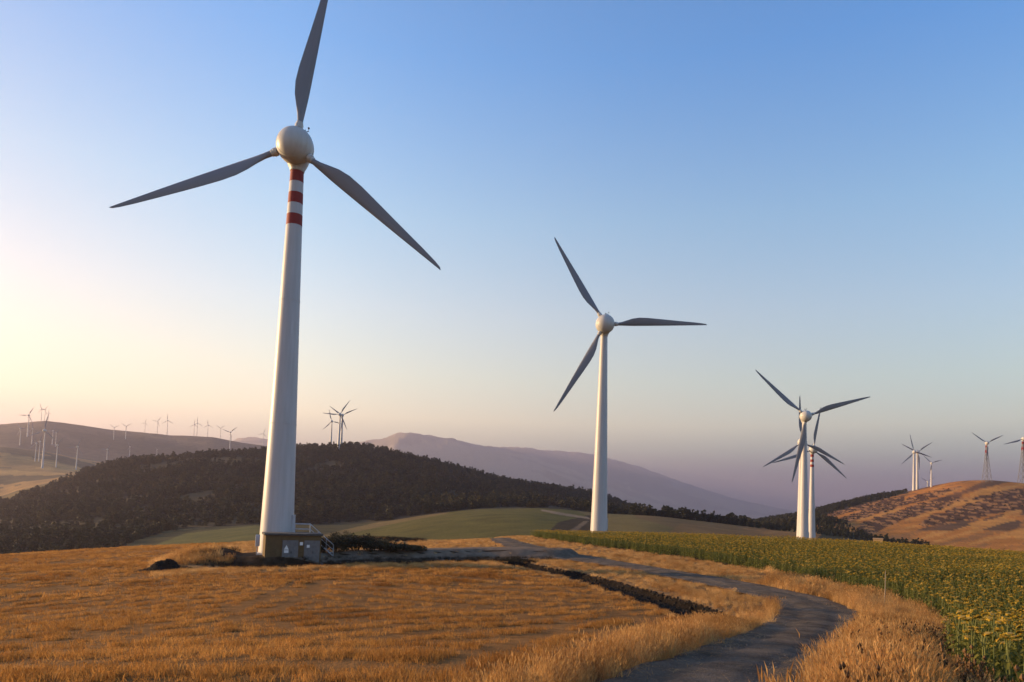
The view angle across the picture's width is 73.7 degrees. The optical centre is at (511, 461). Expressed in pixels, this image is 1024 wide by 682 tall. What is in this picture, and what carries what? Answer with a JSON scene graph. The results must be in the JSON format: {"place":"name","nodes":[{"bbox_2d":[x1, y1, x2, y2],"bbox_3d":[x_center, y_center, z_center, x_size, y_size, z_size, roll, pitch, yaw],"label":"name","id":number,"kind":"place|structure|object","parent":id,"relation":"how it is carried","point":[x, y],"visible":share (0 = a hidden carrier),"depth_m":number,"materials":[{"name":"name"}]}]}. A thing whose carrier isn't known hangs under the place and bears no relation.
{"place":"outdoors","nodes":[
{"label":"outdoors","id":0,"kind":"place"},
{"bbox_2d":[285,547,554,563],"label":"track","id":1,"kind":"structure","parent":0,"point":[529,552],"depth_m":73.31,"materials":[{"name":"grey gravel"}]},
{"bbox_2d":[295,523,333,555],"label":"access stair","id":2,"kind":"object","parent":1,"relation":"on","point":[321,539],"visible":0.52,"depth_m":67.91,"materials":[{"name":"metal"}]},
{"bbox_2d":[321,537,334,552],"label":"shrub","id":3,"kind":"object","parent":1,"relation":"on","point":[324,545],"visible":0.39,"depth_m":68.22,"materials":[{"name":"green plant"}]},
{"bbox_2d":[325,532,347,551],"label":"shrub","id":4,"kind":"object","parent":1,"relation":"on","point":[335,540],"visible":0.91,"depth_m":69.12,"materials":[{"name":"green plant"}]},
{"bbox_2d":[330,534,362,550],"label":"shrub","id":5,"kind":"object","parent":1,"relation":"on","point":[352,539],"visible":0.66,"depth_m":70.35,"materials":[{"name":"green plant"}]},
{"bbox_2d":[341,531,372,550],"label":"shrub","id":6,"kind":"object","parent":1,"relation":"on","point":[346,534],"visible":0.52,"depth_m":71.33,"materials":[{"name":"green plant"}]},
{"bbox_2d":[359,535,383,551],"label":"shrub","id":7,"kind":"object","parent":1,"relation":"on","point":[370,544],"visible":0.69,"depth_m":70.81,"materials":[{"name":"green plant"}]},
{"bbox_2d":[369,538,392,551],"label":"shrub","id":8,"kind":"object","parent":1,"relation":"on","point":[384,543],"visible":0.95,"depth_m":70.94,"materials":[{"name":"green plant"}]},
{"bbox_2d":[384,542,408,551],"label":"shrub","id":9,"kind":"object","parent":1,"relation":"on","point":[397,547],"visible":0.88,"depth_m":71.42,"materials":[{"name":"green plant"}]},
{"bbox_2d":[402,543,427,550],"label":"shrub","id":10,"kind":"object","parent":1,"relation":"on","point":[415,547],"visible":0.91,"depth_m":72.23,"materials":[{"name":"green plant"}]},
{"bbox_2d":[0,421,1023,681],"bbox_3d":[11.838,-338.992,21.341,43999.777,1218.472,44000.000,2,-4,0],"label":"ground","id":11,"kind":"structure","parent":0,"point":[990,527],"depth_m":301.17,"materials":[{"name":"brown plant"}]},
{"bbox_2d":[23,409,32,436],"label":"wind turbine","id":12,"kind":"object","parent":11,"relation":"on","point":[28,422],"visible":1,"depth_m":1778.84,"materials":[{"name":"grey paint"}]},
{"bbox_2d":[33,435,42,460],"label":"wind turbine","id":13,"kind":"object","parent":11,"relation":"on","point":[39,447],"visible":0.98,"depth_m":1100.02,"materials":[{"name":"grey paint"}]},
{"bbox_2d":[29,414,56,467],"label":"wind turbine","id":14,"kind":"object","parent":11,"relation":"on","point":[44,431],"visible":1,"depth_m":1030.49,"materials":[{"name":"grey paint"}]},
{"bbox_2d":[49,438,62,466],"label":"wind turbine","id":15,"kind":"object","parent":11,"relation":"on","point":[57,445],"visible":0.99,"depth_m":1067.48,"materials":[{"name":"grey paint"}]},
{"bbox_2d":[67,440,81,469],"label":"wind turbine","id":16,"kind":"object","parent":11,"relation":"on","point":[77,453],"visible":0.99,"depth_m":1096.89,"materials":[{"name":"grey paint"}]},
{"bbox_2d":[255,535,259,554],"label":"information sign","id":17,"kind":"object","parent":11,"relation":"on","point":[257,540],"visible":0.93,"depth_m":65.06,"materials":[{"name":"metal"}]},
{"bbox_2d":[109,0,440,554],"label":"wind turbine","id":18,"kind":"object","parent":11,"relation":"on","point":[294,148],"visible":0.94,"depth_m":67.96,"materials":[{"name":"white paint"}]},
{"bbox_2d":[291,515,295,531],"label":"door","id":19,"kind":"structure","parent":18,"relation":"in","point":[292,516],"depth_m":67.10,"materials":[{"name":"metal"}]},
{"bbox_2d":[262,532,322,564],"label":"transformer kiosk","id":20,"kind":"object","parent":11,"relation":"on","point":[293,544],"visible":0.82,"depth_m":63.52,"materials":[{"name":"metal"}]},
{"bbox_2d":[282,540,298,556],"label":"door","id":21,"kind":"structure","parent":20,"relation":"in","point":[289,548],"depth_m":63.32,"materials":[{"name":"metal"}]},
{"bbox_2d":[304,541,319,561],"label":"door","id":22,"kind":"structure","parent":20,"relation":"in","point":[311,548],"depth_m":64.14,"materials":[{"name":"metal"}]},
{"bbox_2d":[0,542,607,605],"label":"stubble","id":23,"kind":"object","parent":11,"relation":"on","point":[326,574],"visible":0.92,"depth_m":52.55,"materials":[{"name":"plant"}]},
{"bbox_2d":[325,410,337,442],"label":"wind turbine","id":24,"kind":"object","parent":11,"relation":"on","point":[331,427],"visible":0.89,"depth_m":828.13,"materials":[{"name":"grey paint"}]},
{"bbox_2d":[325,402,348,449],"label":"wind turbine","id":25,"kind":"object","parent":11,"relation":"on","point":[340,417],"visible":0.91,"depth_m":771.30,"materials":[{"name":"grey paint"}]},
{"bbox_2d":[330,406,355,443],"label":"wind turbine","id":26,"kind":"object","parent":11,"relation":"on","point":[341,430],"visible":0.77,"depth_m":788.03,"materials":[{"name":"grey paint"}]},
{"bbox_2d":[0,584,694,681],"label":"stubble","id":27,"kind":"object","parent":11,"relation":"on","point":[19,673],"visible":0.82,"depth_m":19.55,"materials":[{"name":"plant"}]},
{"bbox_2d":[196,534,552,567],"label":"bank weeds","id":28,"kind":"object","parent":11,"relation":"on","point":[398,560],"visible":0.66,"depth_m":67.19,"materials":[{"name":"brown plant"}]},
{"bbox_2d":[140,559,726,616],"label":"clods","id":29,"kind":"object","parent":11,"relation":"on","point":[647,598],"visible":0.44,"depth_m":47.14,"materials":[{"name":"brown soil"}]},
{"bbox_2d":[0,441,929,553],"label":"forest","id":30,"kind":"object","parent":11,"relation":"on","point":[482,490],"depth_m":533.39,"materials":[{"name":"green plant"}]},
{"bbox_2d":[147,535,903,604],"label":"dry grass","id":31,"kind":"structure","parent":11,"relation":"on","point":[819,586],"depth_m":62.19,"materials":[{"name":"plant"}]},
{"bbox_2d":[554,237,706,532],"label":"wind turbine","id":32,"kind":"object","parent":11,"relation":"on","point":[605,323],"visible":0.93,"depth_m":134.93,"materials":[{"name":"grey paint"}]},
{"bbox_2d":[667,507,674,517],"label":"tree","id":33,"kind":"object","parent":11,"relation":"on","point":[671,512],"visible":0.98,"depth_m":419.32,"materials":[{"name":"green plant"}]},
{"bbox_2d":[531,590,857,681],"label":"loose straw","id":34,"kind":"object","parent":11,"relation":"on","point":[713,652],"visible":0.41,"depth_m":16.30,"materials":[{"name":"beige plant"}]},
{"bbox_2d":[401,585,1014,681],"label":"dry grass","id":35,"kind":"structure","parent":11,"relation":"on","point":[661,641],"depth_m":14.33,"materials":[{"name":"beige plant"}]},
{"bbox_2d":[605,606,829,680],"bbox_3d":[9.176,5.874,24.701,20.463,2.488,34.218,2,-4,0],"label":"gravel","id":36,"kind":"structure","parent":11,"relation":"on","point":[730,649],"depth_m":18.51,"materials":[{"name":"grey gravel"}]},
{"bbox_2d":[530,529,1023,681],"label":"sunflower field","id":37,"kind":"structure","parent":11,"relation":"on","point":[912,570],"depth_m":72.67,"materials":[{"name":"green plant"}]},
{"bbox_2d":[763,397,843,535],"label":"wind turbine","id":38,"kind":"object","parent":11,"relation":"on","point":[816,448],"visible":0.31,"depth_m":246.50,"materials":[{"name":"grey paint"}]},
{"bbox_2d":[773,408,846,539],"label":"wind turbine","id":39,"kind":"object","parent":11,"relation":"on","point":[811,515],"visible":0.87,"depth_m":271.34,"materials":[{"name":"grey paint"}]},
{"bbox_2d":[756,370,868,538],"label":"wind turbine","id":40,"kind":"object","parent":11,"relation":"on","point":[805,416],"visible":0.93,"depth_m":179.83,"materials":[{"name":"grey paint"}]},
{"bbox_2d":[873,538,882,542],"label":"stone shed","id":41,"kind":"structure","parent":11,"relation":"on","point":[877,539],"depth_m":205.37,"materials":[{"name":"stone"}]},
{"bbox_2d":[884,571,885,601],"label":"stake","id":42,"kind":"object","parent":11,"relation":"on","point":[885,586],"visible":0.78,"depth_m":40.55,"materials":[{"name":"brown wood"}]},
{"bbox_2d":[902,436,929,490],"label":"wind turbine","id":43,"kind":"object","parent":11,"relation":"on","point":[913,478],"visible":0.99,"depth_m":720.50,"materials":[{"name":"grey paint"}]},
{"bbox_2d":[902,443,930,489],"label":"wind turbine","id":44,"kind":"object","parent":11,"relation":"on","point":[917,472],"visible":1,"depth_m":722.49,"materials":[{"name":"grey paint"}]},
{"bbox_2d":[827,488,1023,532],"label":"hillside scrub","id":45,"kind":"object","parent":11,"relation":"on","point":[880,505],"visible":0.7,"depth_m":567.85,"materials":[{"name":"plant"}]},
{"bbox_2d":[836,615,1023,681],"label":"seeding weed","id":46,"kind":"object","parent":11,"relation":"on","point":[968,667],"visible":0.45,"depth_m":13.03,"materials":[{"name":"brown plant"}]},
{"bbox_2d":[923,455,940,486],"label":"wind turbine","id":47,"kind":"object","parent":11,"relation":"on","point":[931,463],"visible":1,"depth_m":701.41,"materials":[{"name":"grey paint"}]},
{"bbox_2d":[927,594,938,615],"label":"sunflower","id":48,"kind":"object","parent":11,"relation":"on","point":[932,604],"visible":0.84,"depth_m":36.77,"materials":[{"name":"green plant"}]},
{"bbox_2d":[934,593,943,615],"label":"sunflower","id":49,"kind":"object","parent":11,"relation":"on","point":[936,604],"visible":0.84,"depth_m":36.99,"materials":[{"name":"green plant"}]},
{"bbox_2d":[940,600,949,617],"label":"sunflower","id":50,"kind":"object","parent":11,"relation":"on","point":[944,609],"visible":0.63,"depth_m":32.90,"materials":[{"name":"green plant"}]},
{"bbox_2d":[942,620,956,653],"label":"sunflower","id":51,"kind":"object","parent":11,"relation":"on","point":[944,622],"visible":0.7,"depth_m":19.79,"materials":[{"name":"green plant"}]},
{"bbox_2d":[945,633,956,651],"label":"sunflower","id":52,"kind":"object","parent":11,"relation":"on","point":[949,642],"visible":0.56,"depth_m":17.86,"materials":[{"name":"green plant"}]},
{"bbox_2d":[946,614,962,649],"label":"sunflower","id":53,"kind":"object","parent":11,"relation":"on","point":[958,615],"visible":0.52,"depth_m":21.08,"materials":[{"name":"green plant"}]},
{"bbox_2d":[947,614,962,647],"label":"sunflower","id":54,"kind":"object","parent":11,"relation":"on","point":[953,629],"visible":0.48,"depth_m":21.50,"materials":[{"name":"green plant"}]},
{"bbox_2d":[945,615,966,654],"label":"sunflower","id":55,"kind":"object","parent":11,"relation":"on","point":[959,618],"visible":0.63,"depth_m":19.34,"materials":[{"name":"green plant"}]},
{"bbox_2d":[945,623,969,661],"bbox_3d":[11.016,4.661,16.902,0.562,1.388,0.688,4,-2,-7],"label":"sunflower","id":56,"kind":"object","parent":11,"relation":"on","point":[957,645],"visible":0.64,"depth_m":16.90,"materials":[{"name":"green plant"}]},
{"bbox_2d":[951,626,967,658],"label":"sunflower","id":57,"kind":"object","parent":11,"relation":"on","point":[960,645],"visible":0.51,"depth_m":17.03,"materials":[{"name":"green plant"}]},
{"bbox_2d":[953,630,969,668],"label":"sunflower","id":58,"kind":"object","parent":11,"relation":"on","point":[963,642],"visible":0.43,"depth_m":16.39,"materials":[{"name":"green plant"}]},
{"bbox_2d":[951,629,974,657],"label":"sunflower","id":59,"kind":"object","parent":11,"relation":"on","point":[961,641],"visible":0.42,"depth_m":17.22,"materials":[{"name":"green plant"}]},
{"bbox_2d":[955,614,971,651],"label":"sunflower","id":60,"kind":"object","parent":11,"relation":"on","point":[968,617],"visible":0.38,"depth_m":19.19,"materials":[{"name":"green plant"}]},
{"bbox_2d":[954,622,973,650],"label":"sunflower","id":61,"kind":"object","parent":11,"relation":"on","point":[964,630],"visible":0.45,"depth_m":18.68,"materials":[{"name":"green plant"}]},
{"bbox_2d":[955,618,975,653],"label":"sunflower","id":62,"kind":"object","parent":11,"relation":"on","point":[966,620],"visible":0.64,"depth_m":18.38,"materials":[{"name":"green plant"}]},
{"bbox_2d":[961,635,974,660],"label":"sunflower","id":63,"kind":"object","parent":11,"relation":"on","point":[966,637],"visible":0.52,"depth_m":16.08,"materials":[{"name":"green plant"}]},
{"bbox_2d":[954,626,983,674],"bbox_3d":[9.626,4.122,14.359,0.601,1.348,0.630,1,-4,20],"label":"sunflower","id":64,"kind":"object","parent":11,"relation":"on","point":[975,641],"visible":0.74,"depth_m":14.38,"materials":[{"name":"green plant"}]},
{"bbox_2d":[962,630,980,663],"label":"sunflower","id":65,"kind":"object","parent":11,"relation":"on","point":[970,644],"visible":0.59,"depth_m":16.02,"materials":[{"name":"green plant"}]},
{"bbox_2d":[966,628,980,666],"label":"sunflower","id":66,"kind":"object","parent":11,"relation":"on","point":[974,642],"visible":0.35,"depth_m":17.92,"materials":[{"name":"green plant"}]},
{"bbox_2d":[965,613,982,656],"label":"sunflower","id":67,"kind":"object","parent":11,"relation":"on","point":[977,617],"visible":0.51,"depth_m":19.78,"materials":[{"name":"green plant"}]},
{"bbox_2d":[967,626,989,672],"bbox_3d":[11.441,4.682,16.656,0.614,1.338,0.616,-1,-4,36],"label":"sunflower","id":68,"kind":"object","parent":11,"relation":"on","point":[981,642],"visible":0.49,"depth_m":16.66,"materials":[{"name":"green plant"}]},
{"bbox_2d":[972,612,988,644],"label":"sunflower","id":69,"kind":"object","parent":11,"relation":"on","point":[986,613],"visible":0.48,"depth_m":20.57,"materials":[{"name":"green plant"}]},
{"bbox_2d":[973,626,992,669],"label":"sunflower","id":70,"kind":"object","parent":11,"relation":"on","point":[978,660],"visible":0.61,"depth_m":14.92,"materials":[{"name":"green plant"}]},
{"bbox_2d":[974,632,992,678],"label":"sunflower","id":71,"kind":"object","parent":11,"relation":"on","point":[987,633],"visible":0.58,"depth_m":15.17,"materials":[{"name":"green plant"}]},
{"bbox_2d":[973,631,997,679],"bbox_3d":[9.766,4.119,14.017,0.523,1.265,0.680,1,-3,-10],"label":"sunflower","id":72,"kind":"object","parent":11,"relation":"on","point":[979,646],"visible":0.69,"depth_m":14.04,"materials":[{"name":"green plant"}]},
{"bbox_2d":[976,634,995,667],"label":"sunflower","id":73,"kind":"object","parent":11,"relation":"on","point":[989,646],"visible":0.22,"depth_m":17.23,"materials":[{"name":"green plant"}]},
{"bbox_2d":[980,616,995,648],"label":"sunflower","id":74,"kind":"object","parent":11,"relation":"on","point":[989,619],"visible":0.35,"depth_m":20.60,"materials":[{"name":"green plant"}]},
{"bbox_2d":[974,434,1002,481],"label":"lattice wind turbine","id":75,"kind":"object","parent":11,"relation":"on","point":[986,450],"visible":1,"depth_m":678.14,"materials":[{"name":"metal"}]},
{"bbox_2d":[980,613,998,659],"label":"sunflower","id":76,"kind":"object","parent":11,"relation":"on","point":[993,616],"visible":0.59,"depth_m":18.26,"materials":[{"name":"green plant"}]},
{"bbox_2d":[984,645,995,672],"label":"sunflower","id":77,"kind":"object","parent":11,"relation":"on","point":[990,661],"visible":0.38,"depth_m":15.16,"materials":[{"name":"green plant"}]},
{"bbox_2d":[982,638,1003,679],"bbox_3d":[9.420,3.990,13.342,0.562,1.228,0.420,3,-4,-21],"label":"sunflower","id":78,"kind":"object","parent":11,"relation":"on","point":[987,655],"visible":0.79,"depth_m":13.32,"materials":[{"name":"green plant"}]},
{"bbox_2d":[987,627,1002,666],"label":"sunflower","id":79,"kind":"object","parent":11,"relation":"on","point":[989,641],"visible":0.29,"depth_m":16.14,"materials":[{"name":"green plant"}]},
{"bbox_2d":[986,619,1005,659],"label":"sunflower","id":80,"kind":"object","parent":11,"relation":"on","point":[997,621],"visible":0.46,"depth_m":17.73,"materials":[{"name":"green plant"}]},
{"bbox_2d":[987,629,1005,669],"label":"sunflower","id":81,"kind":"object","parent":11,"relation":"on","point":[995,649],"visible":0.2,"depth_m":15.98,"materials":[{"name":"green plant"}]},
{"bbox_2d":[987,627,1013,674],"bbox_3d":[10.949,4.377,15.254,0.593,1.377,0.630,6,-5,-35],"label":"sunflower","id":82,"kind":"object","parent":11,"relation":"on","point":[1000,631],"visible":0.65,"depth_m":15.22,"materials":[{"name":"green plant"}]},
{"bbox_2d":[992,641,1013,680],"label":"sunflower","id":83,"kind":"object","parent":11,"relation":"on","point":[1000,656],"visible":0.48,"depth_m":14.19,"materials":[{"name":"green plant"}]},
{"bbox_2d":[993,622,1017,661],"bbox_3d":[12.281,4.724,17.055,0.603,1.488,0.738,7,-6,-32],"label":"sunflower","id":84,"kind":"object","parent":11,"relation":"on","point":[1002,623],"visible":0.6,"depth_m":17.05,"materials":[{"name":"green plant"}]},
{"bbox_2d":[994,633,1018,681],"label":"sunflower","id":85,"kind":"object","parent":11,"relation":"on","point":[1014,674],"visible":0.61,"depth_m":13.08,"materials":[{"name":"green plant"}]},
{"bbox_2d":[992,637,1020,681],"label":"sunflower","id":86,"kind":"object","parent":11,"relation":"on","point":[1004,654],"visible":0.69,"depth_m":13.43,"materials":[{"name":"green plant"}]},
{"bbox_2d":[993,632,1020,681],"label":"sunflower","id":87,"kind":"object","parent":11,"relation":"on","point":[1005,647],"visible":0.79,"depth_m":13.00,"materials":[{"name":"green plant"}]},
{"bbox_2d":[996,617,1017,661],"bbox_3d":[13.602,5.049,18.698,0.747,1.507,0.610,-3,-7,37],"label":"sunflower","id":88,"kind":"object","parent":11,"relation":"on","point":[1007,621],"visible":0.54,"depth_m":18.78,"materials":[{"name":"green plant"}]},
{"bbox_2d":[994,636,1022,681],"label":"sunflower","id":89,"kind":"object","parent":11,"relation":"on","point":[1008,663],"visible":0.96,"depth_m":12.47,"materials":[{"name":"green plant"}]},
{"bbox_2d":[1006,437,1023,483],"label":"lattice wind turbine","id":90,"kind":"object","parent":11,"relation":"on","point":[1022,448],"visible":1,"depth_m":674.44,"materials":[{"name":"grey paint"}]},
{"bbox_2d":[1011,623,1023,668],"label":"sunflower","id":91,"kind":"object","parent":11,"relation":"on","point":[1018,627],"visible":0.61,"depth_m":17.47,"materials":[{"name":"green plant"}]},
{"bbox_2d":[1011,660,1023,681],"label":"sunflower","id":92,"kind":"object","parent":11,"relation":"on","point":[1018,673],"visible":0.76,"depth_m":12.11,"materials":[{"name":"green plant"}]},
{"bbox_2d":[1012,634,1023,669],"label":"sunflower","id":93,"kind":"object","parent":11,"relation":"on","point":[1020,635],"visible":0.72,"depth_m":16.27,"materials":[{"name":"green plant"}]},
{"bbox_2d":[1013,621,1023,663],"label":"sunflower","id":94,"kind":"object","parent":11,"relation":"on","point":[1016,622],"visible":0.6,"depth_m":18.17,"materials":[{"name":"green plant"}]},
{"bbox_2d":[1016,629,1023,649],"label":"sunflower","id":95,"kind":"object","parent":11,"relation":"on","point":[1017,631],"visible":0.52,"depth_m":17.94,"materials":[{"name":"green plant"}]},
{"bbox_2d":[0,0,1023,510],"label":"sky","id":96,"kind":"structure","parent":0,"point":[833,189],"materials":[{"name":"blue"}]},
{"bbox_2d":[489,537,857,681],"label":"road","id":97,"kind":"structure","parent":0,"point":[813,619],"depth_m":22.00,"materials":[{"name":"grey asphalt"}]}
]}

